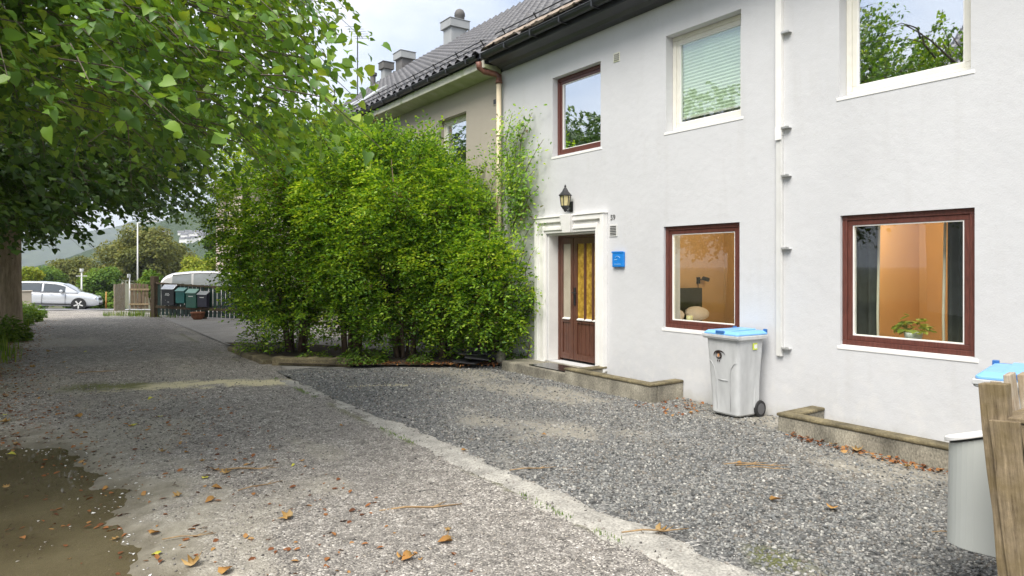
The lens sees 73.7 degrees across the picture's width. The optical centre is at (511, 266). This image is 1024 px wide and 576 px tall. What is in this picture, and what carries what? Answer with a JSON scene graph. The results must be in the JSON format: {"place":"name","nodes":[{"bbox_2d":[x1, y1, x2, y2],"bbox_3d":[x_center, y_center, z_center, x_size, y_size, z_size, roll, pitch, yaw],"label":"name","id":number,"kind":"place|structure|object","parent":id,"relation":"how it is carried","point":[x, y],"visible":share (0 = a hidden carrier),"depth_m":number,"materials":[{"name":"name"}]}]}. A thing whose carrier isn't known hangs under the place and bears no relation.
{"place":"outdoors","nodes":[
{"label":"outdoors","id":0,"kind":"place"},
{"bbox_2d":[21,219,160,268],"bbox_3d":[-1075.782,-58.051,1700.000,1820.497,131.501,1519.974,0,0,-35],"label":"hill","id":1,"kind":"structure","parent":0,"point":[69,247],"depth_m":1523.14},
{"bbox_2d":[38,308,149,309],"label":"road","id":2,"kind":"structure","parent":0,"point":[82,309],"depth_m":36.98,"materials":[{"name":"asphalt"}]},
{"bbox_2d":[22,281,102,308],"bbox_3d":[-24.715,1.574,36.646,4.650,1.506,2.190,3,-1,-23],"label":"silver estate car","id":3,"kind":"object","parent":2,"relation":"on","point":[47,293],"visible":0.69,"depth_m":36.06,"materials":[{"name":"paint"}]},
{"bbox_2d":[31,207,215,268],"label":"hill","id":4,"kind":"structure","parent":0,"point":[175,228],"depth_m":578.01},
{"bbox_2d":[179,237,184,242],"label":"hillside house","id":5,"kind":"structure","parent":4,"relation":"on","point":[181,239],"depth_m":552.23,"materials":[{"name":"white paint"}]},
{"bbox_2d":[184,237,190,243],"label":"hillside house","id":6,"kind":"structure","parent":4,"relation":"on","point":[187,239],"depth_m":550.40,"materials":[{"name":"white paint"}]},
{"bbox_2d":[190,236,198,242],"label":"hillside house","id":7,"kind":"structure","parent":4,"relation":"on","point":[193,239],"depth_m":551.71,"materials":[{"name":"white paint"}]},
{"bbox_2d":[193,230,202,235],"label":"hillside house","id":8,"kind":"structure","parent":4,"relation":"on","point":[196,232],"depth_m":558.06,"materials":[{"name":"white paint"}]},
{"bbox_2d":[103,309,191,317],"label":"grass strip","id":9,"kind":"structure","parent":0,"point":[108,313],"depth_m":23.48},
{"bbox_2d":[23,0,523,233],"label":"sky","id":10,"kind":"structure","parent":0,"point":[410,25],"materials":[{"name":"white"}]},
{"bbox_2d":[35,279,594,363],"bbox_3d":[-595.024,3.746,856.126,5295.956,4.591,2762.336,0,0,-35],"label":"ground","id":11,"kind":"structure","parent":0,"point":[127,295],"depth_m":108.40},
{"bbox_2d":[0,320,28,373],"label":"verge grass","id":12,"kind":"structure","parent":11,"relation":"on","point":[3,348],"depth_m":13.11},
{"bbox_2d":[0,314,34,342],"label":"weed","id":13,"kind":"object","parent":11,"relation":"on","point":[24,334],"visible":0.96,"depth_m":15.39,"materials":[{"name":"green plant"}]},
{"bbox_2d":[22,290,32,305],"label":"garden wall","id":14,"kind":"structure","parent":11,"relation":"on","point":[26,295],"depth_m":30.50,"materials":[{"name":"beige paint"}]},
{"bbox_2d":[22,266,45,280],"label":"background bush","id":15,"kind":"object","parent":11,"relation":"on","point":[31,274],"visible":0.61,"depth_m":39.68,"materials":[{"name":"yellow plant"}]},
{"bbox_2d":[22,301,48,317],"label":"weed","id":16,"kind":"object","parent":11,"relation":"on","point":[44,311],"visible":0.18,"depth_m":23.54,"materials":[{"name":"green plant"}]},
{"bbox_2d":[33,265,68,307],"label":"background tree","id":17,"kind":"object","parent":11,"relation":"on","point":[54,274],"visible":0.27,"depth_m":63.89,"materials":[{"name":"green plant"}]},
{"bbox_2d":[45,255,99,308],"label":"background tree","id":18,"kind":"object","parent":11,"relation":"on","point":[70,268],"visible":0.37,"depth_m":69.27,"materials":[{"name":"green plant"}]},
{"bbox_2d":[80,269,83,290],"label":"sign post","id":19,"kind":"object","parent":11,"relation":"on","point":[81,270],"visible":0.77,"depth_m":49.95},
{"bbox_2d":[74,266,124,294],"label":"bush","id":20,"kind":"object","parent":11,"relation":"on","point":[104,279],"visible":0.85,"depth_m":59.20,"materials":[{"name":"green plant"}]},
{"bbox_2d":[105,292,106,308],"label":"marker post","id":21,"kind":"object","parent":11,"relation":"on","point":[105,300],"visible":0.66,"depth_m":43.97,"materials":[{"name":"plastic"}]},
{"bbox_2d":[88,291,126,308],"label":"background bush","id":22,"kind":"object","parent":11,"relation":"on","point":[110,300],"visible":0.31,"depth_m":46.62,"materials":[{"name":"green plant"}]},
{"bbox_2d":[114,283,124,310],"bbox_3d":[-19.224,1.545,33.437,0.037,1.409,1.347,0,0,-10],"label":"board fence","id":23,"kind":"object","parent":11,"relation":"on","point":[119,297],"visible":0.91,"depth_m":33.40,"materials":[{"name":"grey wood"}]},
{"bbox_2d":[0,31,254,328],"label":"lime tree","id":24,"kind":"object","parent":11,"relation":"on","point":[10,284],"visible":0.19,"depth_m":16.80,"materials":[{"name":"green plant"}]},
{"bbox_2d":[127,274,130,310],"bbox_3d":[-20.173,1.405,35.998,0.085,1.970,0.600,0,0,-17],"label":"road sign","id":25,"kind":"object","parent":11,"relation":"on","point":[128,275],"visible":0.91,"depth_m":35.97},
{"bbox_2d":[0,0,259,256],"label":"lime tree","id":26,"kind":"object","parent":11,"relation":"on","point":[73,189],"visible":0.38,"depth_m":9.79,"materials":[{"name":"green plant"}]},
{"bbox_2d":[88,223,184,308],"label":"background tree","id":27,"kind":"object","parent":11,"relation":"on","point":[156,248],"visible":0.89,"depth_m":64.87,"materials":[{"name":"green plant"}]},
{"bbox_2d":[129,283,148,308],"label":"wooden gate","id":28,"kind":"structure","parent":11,"relation":"on","point":[135,303],"depth_m":27.02,"materials":[{"name":"brown wood"}]},
{"bbox_2d":[137,220,156,308],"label":"street lamp","id":29,"kind":"object","parent":11,"relation":"on","point":[137,251],"visible":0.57,"depth_m":57.95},
{"bbox_2d":[136,269,163,302],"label":"background bush","id":30,"kind":"object","parent":11,"relation":"on","point":[145,278],"visible":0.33,"depth_m":31.34,"materials":[{"name":"green plant"}]},
{"bbox_2d":[164,242,197,275],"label":"background tree","id":31,"kind":"object","parent":11,"relation":"on","point":[176,265],"visible":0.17,"depth_m":71.91,"materials":[{"name":"green plant"}]},
{"bbox_2d":[179,255,204,271],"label":"background tree","id":32,"kind":"object","parent":11,"relation":"on","point":[191,263],"visible":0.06,"depth_m":49.68,"materials":[{"name":"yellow plant"}]},
{"bbox_2d":[0,0,391,195],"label":"lime tree","id":33,"kind":"object","parent":11,"relation":"on","point":[103,27],"visible":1,"depth_m":4.89,"materials":[{"name":"green plant"}]},
{"bbox_2d":[194,255,215,270],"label":"background tree","id":34,"kind":"object","parent":11,"relation":"on","point":[208,268],"visible":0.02,"depth_m":43.70,"materials":[{"name":"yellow plant"}]},
{"bbox_2d":[200,234,215,262],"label":"background tree","id":35,"kind":"object","parent":11,"relation":"on","point":[207,255],"visible":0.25,"depth_m":74.55,"materials":[{"name":"green plant"}]},
{"bbox_2d":[161,271,262,314],"bbox_3d":[-10.676,0.977,25.099,4.180,1.607,2.080,0,0,-21],"label":"white family car","id":36,"kind":"object","parent":11,"relation":"on","point":[195,277],"visible":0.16,"depth_m":24.10,"materials":[{"name":"paint"}]},
{"bbox_2d":[150,276,315,322],"bbox_3d":[-8.912,1.070,21.428,6.954,1.460,0.227,0,0,25],"label":"picket fence","id":37,"kind":"object","parent":11,"relation":"on","point":[156,286],"visible":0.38,"depth_m":22.16,"materials":[{"name":"brown wood"}]},
{"bbox_2d":[161,284,176,304],"bbox_3d":[-11.252,0.942,22.381,0.610,0.676,0.148,0,0,25],"label":"mailbox","id":38,"kind":"object","parent":37,"relation":"attached to","point":[168,294],"visible":1,"depth_m":22.32,"materials":[{"name":"black paint"}]},
{"bbox_2d":[175,287,186,302],"bbox_3d":[-10.737,0.947,22.136,0.430,0.506,0.148,0,0,25],"label":"mailbox","id":39,"kind":"object","parent":37,"relation":"attached to","point":[180,295],"visible":1,"depth_m":22.08,"materials":[{"name":"teal paint"}]},
{"bbox_2d":[185,289,198,307],"bbox_3d":[-10.277,1.034,21.918,0.490,0.612,0.148,0,0,25],"label":"mailbox","id":40,"kind":"object","parent":37,"relation":"attached to","point":[191,298],"visible":1,"depth_m":21.87,"materials":[{"name":"green paint"}]},
{"bbox_2d":[196,291,209,306],"bbox_3d":[-9.825,1.047,21.703,0.450,0.506,0.148,0,0,25],"label":"mailbox","id":41,"kind":"object","parent":37,"relation":"attached to","point":[202,298],"visible":1,"depth_m":21.65,"materials":[{"name":"paint"}]},
{"bbox_2d":[207,162,276,286],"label":"pink house","id":42,"kind":"structure","parent":11,"relation":"on","point":[238,197],"depth_m":28.38,"materials":[{"name":"paint"}]},
{"bbox_2d":[227,346,271,364],"bbox_3d":[-4.930,1.692,12.831,0.251,0.177,2.500,0,0,-36],"label":"kerb stone","id":43,"kind":"object","parent":11,"relation":"on","point":[258,357],"visible":0.64,"depth_m":12.42,"materials":[{"name":"stone"}]},
{"bbox_2d":[145,311,436,369],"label":"yard","id":44,"kind":"structure","parent":11,"relation":"on","point":[224,331],"depth_m":17.63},
{"bbox_2d":[190,311,204,319],"bbox_3d":[-9.955,1.585,21.627,0.433,0.270,0.440,0,0,-35],"label":"flower pot","id":45,"kind":"object","parent":44,"relation":"on","point":[198,315],"visible":0.92,"depth_m":21.48,"materials":[{"name":"ceramic"}]},
{"bbox_2d":[272,356,354,367],"bbox_3d":[-3.378,1.659,11.591,1.421,0.242,0.182,0,0,10],"label":"kerb stone","id":46,"kind":"object","parent":11,"relation":"on","point":[318,361],"visible":0.66,"depth_m":11.52,"materials":[{"name":"concrete"}]},
{"bbox_2d":[0,310,680,575],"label":"lane","id":47,"kind":"structure","parent":11,"relation":"on","point":[99,338],"depth_m":5.54,"materials":[{"name":"gravel"}]},
{"bbox_2d":[23,311,34,325],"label":"weed","id":48,"kind":"object","parent":47,"relation":"on","point":[26,319],"visible":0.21,"depth_m":19.42,"materials":[{"name":"green plant"}]},
{"bbox_2d":[22,303,44,321],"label":"weed","id":49,"kind":"object","parent":47,"relation":"on","point":[36,317],"visible":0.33,"depth_m":20.84,"materials":[{"name":"green plant"}]},
{"bbox_2d":[0,440,141,575],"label":"puddle","id":50,"kind":"object","parent":47,"relation":"on","point":[94,551],"depth_m":4.64,"materials":[{"name":"liquid"}]},
{"bbox_2d":[0,436,168,575],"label":"floating debris","id":51,"kind":"object","parent":50,"relation":"on","point":[95,507],"visible":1,"depth_m":5.05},
{"bbox_2d":[0,407,299,557],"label":"mud debris","id":52,"kind":"object","parent":47,"relation":"on","point":[124,461],"visible":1,"depth_m":5.92,"materials":[{"name":"soil"}]},
{"bbox_2d":[162,531,215,539],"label":"fallen twig","id":53,"kind":"object","parent":47,"relation":"on","point":[187,535],"visible":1,"depth_m":4.25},
{"bbox_2d":[181,551,201,565],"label":"fallen leaf","id":54,"kind":"object","parent":47,"relation":"on","point":[191,561],"visible":1,"depth_m":3.89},
{"bbox_2d":[205,495,216,501],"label":"fallen leaf","id":55,"kind":"object","parent":47,"relation":"on","point":[210,498],"visible":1,"depth_m":4.94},
{"bbox_2d":[218,566,231,573],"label":"fallen leaf","id":56,"kind":"object","parent":47,"relation":"on","point":[221,570],"visible":1,"depth_m":3.78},
{"bbox_2d":[217,465,276,470],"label":"fallen twig","id":57,"kind":"object","parent":47,"relation":"on","point":[245,468],"visible":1,"depth_m":5.65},
{"bbox_2d":[238,480,282,490],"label":"fallen twig","id":58,"kind":"object","parent":47,"relation":"on","point":[258,485],"visible":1,"depth_m":5.23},
{"bbox_2d":[280,509,292,518],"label":"fallen leaf","id":59,"kind":"object","parent":47,"relation":"on","point":[288,514],"visible":1,"depth_m":4.58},
{"bbox_2d":[0,357,685,575],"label":"lane grit","id":60,"kind":"object","parent":47,"relation":"on","point":[327,525],"visible":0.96,"depth_m":5.93,"materials":[{"name":"gravel"}]},
{"bbox_2d":[401,550,415,560],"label":"fallen leaf","id":61,"kind":"object","parent":47,"relation":"on","point":[407,554],"visible":1,"depth_m":3.94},
{"bbox_2d":[379,501,461,510],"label":"fallen twig","id":62,"kind":"object","parent":47,"relation":"on","point":[434,506],"visible":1,"depth_m":4.74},
{"bbox_2d":[438,535,452,541],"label":"fallen leaf","id":63,"kind":"object","parent":47,"relation":"on","point":[445,538],"visible":1,"depth_m":4.17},
{"bbox_2d":[0,320,947,574],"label":"leaf litter","id":64,"kind":"object","parent":47,"relation":"on","point":[245,535],"visible":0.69,"depth_m":6.30,"materials":[{"name":"plant"}]},
{"bbox_2d":[225,342,500,364],"bbox_3d":[-3.203,1.640,12.585,7.206,0.001,2.526,0,0,25],"label":"soil bed","id":65,"kind":"object","parent":11,"relation":"on","point":[320,348],"visible":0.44,"depth_m":12.67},
{"bbox_2d":[231,326,284,352],"bbox_3d":[-4.849,1.395,13.186,1.103,0.556,1.106,0,0,-35],"label":"weed","id":66,"kind":"object","parent":65,"relation":"on","point":[254,348],"visible":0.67,"depth_m":13.03,"materials":[{"name":"green plant"}]},
{"bbox_2d":[185,96,375,353],"bbox_3d":[-4.222,-0.699,13.217,3.698,5.400,3.798,0,0,-35],"label":"hedge shrub","id":67,"kind":"object","parent":65,"relation":"on","point":[248,261],"visible":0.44,"depth_m":12.16,"materials":[{"name":"green plant"}]},
{"bbox_2d":[295,350,331,357],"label":"weed","id":68,"kind":"object","parent":65,"relation":"on","point":[312,355],"visible":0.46,"depth_m":11.95,"materials":[{"name":"green plant"}]},
{"bbox_2d":[258,101,433,357],"bbox_3d":[-2.913,-0.705,12.535,3.167,4.879,3.028,0,0,-35],"label":"hedge shrub","id":69,"kind":"object","parent":65,"relation":"on","point":[334,250],"visible":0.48,"depth_m":11.72,"materials":[{"name":"green plant"}]},
{"bbox_2d":[334,346,387,365],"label":"weed","id":70,"kind":"object","parent":65,"relation":"on","point":[358,357],"visible":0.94,"depth_m":11.53,"materials":[{"name":"green plant"}]},
{"bbox_2d":[312,109,485,360],"bbox_3d":[-1.943,-0.433,12.337,3.232,4.914,2.862,0,0,-35],"label":"hedge shrub","id":71,"kind":"object","parent":65,"relation":"on","point":[364,212],"visible":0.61,"depth_m":11.57,"materials":[{"name":"green plant"}]},
{"bbox_2d":[407,353,435,365],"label":"weed","id":72,"kind":"object","parent":65,"relation":"on","point":[420,359],"visible":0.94,"depth_m":11.59,"materials":[{"name":"green plant"}]},
{"bbox_2d":[371,115,510,364],"bbox_3d":[-1.158,-0.327,12.370,2.614,4.795,2.733,0,0,-35],"label":"hedge shrub","id":73,"kind":"object","parent":65,"relation":"on","point":[454,203],"visible":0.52,"depth_m":11.61,"materials":[{"name":"green plant"}]},
{"bbox_2d":[449,344,507,364],"bbox_3d":[-0.585,1.499,11.743,1.049,0.223,1.164,0,0,3],"label":"slate pile","id":74,"kind":"object","parent":65,"relation":"on","point":[474,357],"visible":0.71,"depth_m":11.52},
{"bbox_2d":[419,141,544,364],"bbox_3d":[-0.485,-0.213,11.865,2.233,4.030,2.759,0,0,-35],"label":"hedge shrub","id":75,"kind":"object","parent":65,"relation":"on","point":[491,324],"visible":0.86,"depth_m":11.17,"materials":[{"name":"green plant"}]},
{"bbox_2d":[496,351,505,364],"bbox_3d":[-0.188,1.551,11.586,0.182,0.248,0.152,0,0,-35],"label":"field stone","id":76,"kind":"object","parent":65,"relation":"on","point":[501,358],"visible":0.8,"depth_m":11.52,"materials":[{"name":"stone"}]},
{"bbox_2d":[508,351,525,359],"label":"weed","id":77,"kind":"object","parent":65,"relation":"on","point":[518,356],"visible":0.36,"depth_m":11.45,"materials":[{"name":"green plant"}]},
{"bbox_2d":[277,0,553,346],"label":"beige house","id":78,"kind":"structure","parent":11,"relation":"on","point":[448,81],"depth_m":14.05,"materials":[{"name":"paint"}]},
{"bbox_2d":[444,114,465,178],"bbox_3d":[-1.117,-2.357,13.709,0.227,1.283,1.170,0,0,-35],"label":"window","id":79,"kind":"structure","parent":78,"relation":"in","point":[459,128],"depth_m":13.75,"materials":[{"name":"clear glass"}]},
{"bbox_2d":[484,103,551,357],"bbox_3d":[0.034,-0.499,11.435,0.475,4.546,1.887,0,0,-35],"label":"climbing shrub","id":80,"kind":"object","parent":11,"relation":"on","point":[517,184],"visible":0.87,"depth_m":11.49,"materials":[{"name":"green plant"}]},
{"bbox_2d":[280,379,756,575],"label":"concrete edging","id":81,"kind":"object","parent":11,"relation":"on","point":[685,561],"visible":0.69,"depth_m":4.63,"materials":[{"name":"concrete"}]},
{"bbox_2d":[274,377,622,542],"bbox_3d":[-1.453,1.674,7.222,0.127,0.028,7.464,0,0,-35],"label":"edging moss","id":82,"kind":"object","parent":81,"relation":"on","point":[382,428],"visible":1,"depth_m":4.90,"materials":[{"name":"green plant"}]},
{"bbox_2d":[280,379,748,575],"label":"edging grit","id":83,"kind":"object","parent":81,"relation":"on","point":[657,557],"visible":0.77,"depth_m":5.04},
{"bbox_2d":[655,523,666,531],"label":"fallen leaf","id":84,"kind":"object","parent":81,"relation":"on","point":[658,526],"visible":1,"depth_m":4.32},
{"bbox_2d":[502,358,580,382],"bbox_3d":[0.564,1.670,10.591,0.575,0.260,1.750,0,0,-35],"label":"doorstep","id":85,"kind":"object","parent":11,"relation":"on","point":[521,366],"visible":0.51,"depth_m":10.58,"materials":[{"name":"concrete"}]},
{"bbox_2d":[529,362,576,371],"bbox_3d":[0.690,1.531,10.326,0.400,0.014,0.930,0,0,-35],"label":"door mat","id":86,"kind":"object","parent":85,"relation":"on","point":[554,366],"depth_m":10.37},
{"bbox_2d":[564,366,683,402],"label":"kerb wall","id":87,"kind":"structure","parent":11,"relation":"on","point":[593,378],"depth_m":8.80,"materials":[{"name":"concrete"}]},
{"bbox_2d":[277,364,997,575],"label":"parking gravel","id":88,"kind":"structure","parent":11,"relation":"on","point":[700,544],"depth_m":5.63,"materials":[{"name":"gravel"}]},
{"bbox_2d":[510,465,555,470],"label":"fallen twig","id":89,"kind":"object","parent":88,"relation":"on","point":[531,468],"visible":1,"depth_m":5.59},
{"bbox_2d":[621,525,688,532],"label":"fallen twig","id":90,"kind":"object","parent":88,"relation":"on","point":[668,529],"visible":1,"depth_m":4.28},
{"bbox_2d":[702,326,766,416],"bbox_3d":[2.525,1.196,7.721,0.525,0.984,0.518,0,0,-31],"label":"wheeled bin","id":91,"kind":"object","parent":88,"relation":"on","point":[735,354],"visible":1,"depth_m":7.56,"materials":[{"name":"grey plastic"}]},
{"bbox_2d":[724,460,767,464],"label":"fallen twig","id":92,"kind":"object","parent":88,"relation":"on","point":[745,462],"visible":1,"depth_m":5.74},
{"bbox_2d":[736,462,785,465],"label":"fallen twig","id":93,"kind":"object","parent":88,"relation":"on","point":[761,464],"visible":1,"depth_m":5.68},
{"bbox_2d":[749,466,784,468],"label":"fallen twig","id":94,"kind":"object","parent":88,"relation":"on","point":[767,467],"visible":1,"depth_m":5.61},
{"bbox_2d":[972,360,1023,408],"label":"wheeled bin","id":95,"kind":"object","parent":88,"relation":"on","point":[996,370],"visible":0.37,"depth_m":4.34,"materials":[{"name":"blue plastic"}]},
{"bbox_2d":[476,0,1023,442],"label":"grey house","id":96,"kind":"structure","parent":11,"relation":"on","point":[901,122],"depth_m":7.73,"materials":[{"name":"paint"}]},
{"bbox_2d":[559,185,572,211],"bbox_3d":[0.836,-1.045,10.519,0.218,0.420,0.206,0,0,-35],"label":"wall lantern","id":97,"kind":"object","parent":96,"relation":"attached to","point":[565,195],"depth_m":10.47,"materials":[{"name":"black metal"}]},
{"bbox_2d":[549,234,594,366],"bbox_3d":[1.029,0.546,10.662,0.300,2.108,1.225,0,0,-35],"label":"door","id":98,"kind":"structure","parent":96,"relation":"in","point":[576,253],"depth_m":10.80,"materials":[{"name":"brown wood"}]},
{"bbox_2d":[551,64,601,159],"bbox_3d":[1.053,-2.366,10.560,0.197,1.303,1.200,0,0,-35],"label":"window","id":99,"kind":"structure","parent":96,"relation":"in","point":[579,93],"depth_m":10.62,"materials":[{"name":"red wood"}]},
{"bbox_2d":[611,251,624,266],"bbox_3d":[1.512,-0.098,9.697,0.047,0.225,0.240,0,0,-35],"label":"wall box","id":100,"kind":"object","parent":96,"relation":"attached to","point":[618,258],"visible":1,"depth_m":9.67,"materials":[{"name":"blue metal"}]},
{"bbox_2d":[662,222,739,334],"bbox_3d":[2.393,0.168,8.575,0.132,1.373,1.250,0,0,-35],"label":"window","id":101,"kind":"structure","parent":96,"relation":"in","point":[671,322],"depth_m":8.68,"materials":[{"name":"red wood"}]},
{"bbox_2d":[696,276,709,283],"bbox_3d":[2.950,0.477,10.519,0.171,0.647,0.129,0,0,-35],"label":"wall spot","id":102,"kind":"object","parent":96,"relation":"attached to","point":[704,278],"depth_m":10.50,"materials":[{"name":"black metal"}]},
{"bbox_2d":[664,14,742,135],"bbox_3d":[2.450,-2.376,8.577,0.227,1.303,1.230,0,0,-35],"label":"window","id":103,"kind":"structure","parent":96,"relation":"in","point":[733,22],"depth_m":8.81,"materials":[{"name":"white wood"}]},
{"bbox_2d":[680,288,731,323],"bbox_3d":[3.015,0.865,9.329,1.200,1.070,2.080,0,0,-35],"label":"bed","id":104,"kind":"object","parent":96,"relation":"in","point":[690,301],"visible":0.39,"depth_m":10.21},
{"bbox_2d":[683,26,739,119],"bbox_3d":[2.539,-2.447,8.639,0.030,1.025,0.950,0,0,-35],"label":"pleated blind","id":105,"kind":"object","parent":96,"relation":"attached to","point":[711,74],"visible":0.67,"depth_m":8.64,"materials":[{"name":"fabric"}]},
{"bbox_2d":[857,225,880,335],"bbox_3d":[3.748,0.300,7.267,0.094,2.200,0.384,0,0,-35],"label":"curtain","id":106,"kind":"object","parent":96,"relation":"hanging from","point":[868,261],"visible":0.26,"depth_m":7.19,"materials":[{"name":"fabric"}]},
{"bbox_2d":[836,0,974,100],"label":"window","id":107,"kind":"structure","parent":96,"relation":"in","point":[890,42],"depth_m":6.67,"materials":[{"name":"white glass"}]},
{"bbox_2d":[837,208,978,362],"bbox_3d":[3.786,0.168,6.571,0.132,1.373,1.290,0,0,-35],"label":"window","id":108,"kind":"structure","parent":96,"relation":"in","point":[849,224],"depth_m":6.51,"materials":[{"name":"red wood"}]},
{"bbox_2d":[891,314,936,338],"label":"potted plant","id":109,"kind":"object","parent":96,"relation":"on","point":[912,333],"visible":0.98,"depth_m":6.67,"materials":[{"name":"green plant"}]},
{"bbox_2d":[942,222,962,342],"bbox_3d":[4.267,0.300,6.521,0.094,2.200,0.279,0,0,-35],"label":"curtain","id":110,"kind":"object","parent":96,"relation":"hanging from","point":[953,233],"visible":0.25,"depth_m":6.55,"materials":[{"name":"fabric"}]},
{"bbox_2d":[777,405,948,470],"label":"kerb wall","id":111,"kind":"structure","parent":11,"relation":"on","point":[810,422],"depth_m":6.21,"materials":[{"name":"concrete"}]},
{"bbox_2d":[978,372,1023,575],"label":"wooden fence","id":112,"kind":"object","parent":11,"relation":"on","point":[1002,417],"visible":1,"depth_m":2.77,"materials":[{"name":"brown wood"}]},
{"bbox_2d":[944,430,995,557],"bbox_3d":[2.311,1.076,3.373,0.301,0.590,0.370,0,-5,43],"label":"round mailbox","id":113,"kind":"object","parent":112,"relation":"attached to","point":[970,525],"visible":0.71,"depth_m":3.27,"materials":[{"name":"grey paint"}]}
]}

